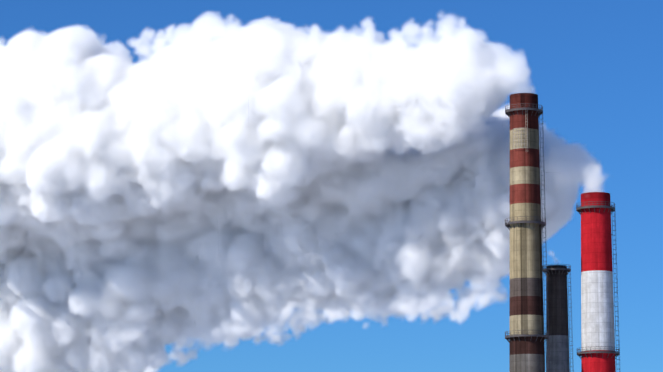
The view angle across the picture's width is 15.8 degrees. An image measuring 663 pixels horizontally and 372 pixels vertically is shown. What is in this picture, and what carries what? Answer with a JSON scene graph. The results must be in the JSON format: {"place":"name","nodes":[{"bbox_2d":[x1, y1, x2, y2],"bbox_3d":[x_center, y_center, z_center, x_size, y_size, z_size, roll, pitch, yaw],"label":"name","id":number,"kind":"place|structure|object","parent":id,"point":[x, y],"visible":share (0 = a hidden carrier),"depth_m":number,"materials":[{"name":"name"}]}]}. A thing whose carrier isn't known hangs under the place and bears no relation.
{"place":"outdoors","nodes":[
{"label":"outdoors","id":0,"kind":"place"},
{"bbox_2d":[0,0,662,371],"label":"sky","id":1,"kind":"structure","parent":0,"point":[186,185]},
{"bbox_2d":[505,93,549,371],"bbox_3d":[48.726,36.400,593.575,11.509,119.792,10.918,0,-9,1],"label":"smokestack","id":2,"kind":"object","parent":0,"point":[526,337],"visible":1,"depth_m":594.04,"materials":[{"name":"paint"}]},
{"bbox_2d":[542,264,573,371],"bbox_3d":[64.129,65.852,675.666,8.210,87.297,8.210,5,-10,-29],"label":"smokestack","id":3,"kind":"object","parent":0,"point":[557,349],"visible":0.94,"depth_m":677.72,"materials":[{"name":"paint"}]},
{"bbox_2d":[576,192,619,371],"bbox_3d":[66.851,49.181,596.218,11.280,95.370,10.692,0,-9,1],"label":"smokestack","id":4,"kind":"object","parent":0,"point":[597,353],"visible":1,"depth_m":597.06,"materials":[{"name":"paint"}]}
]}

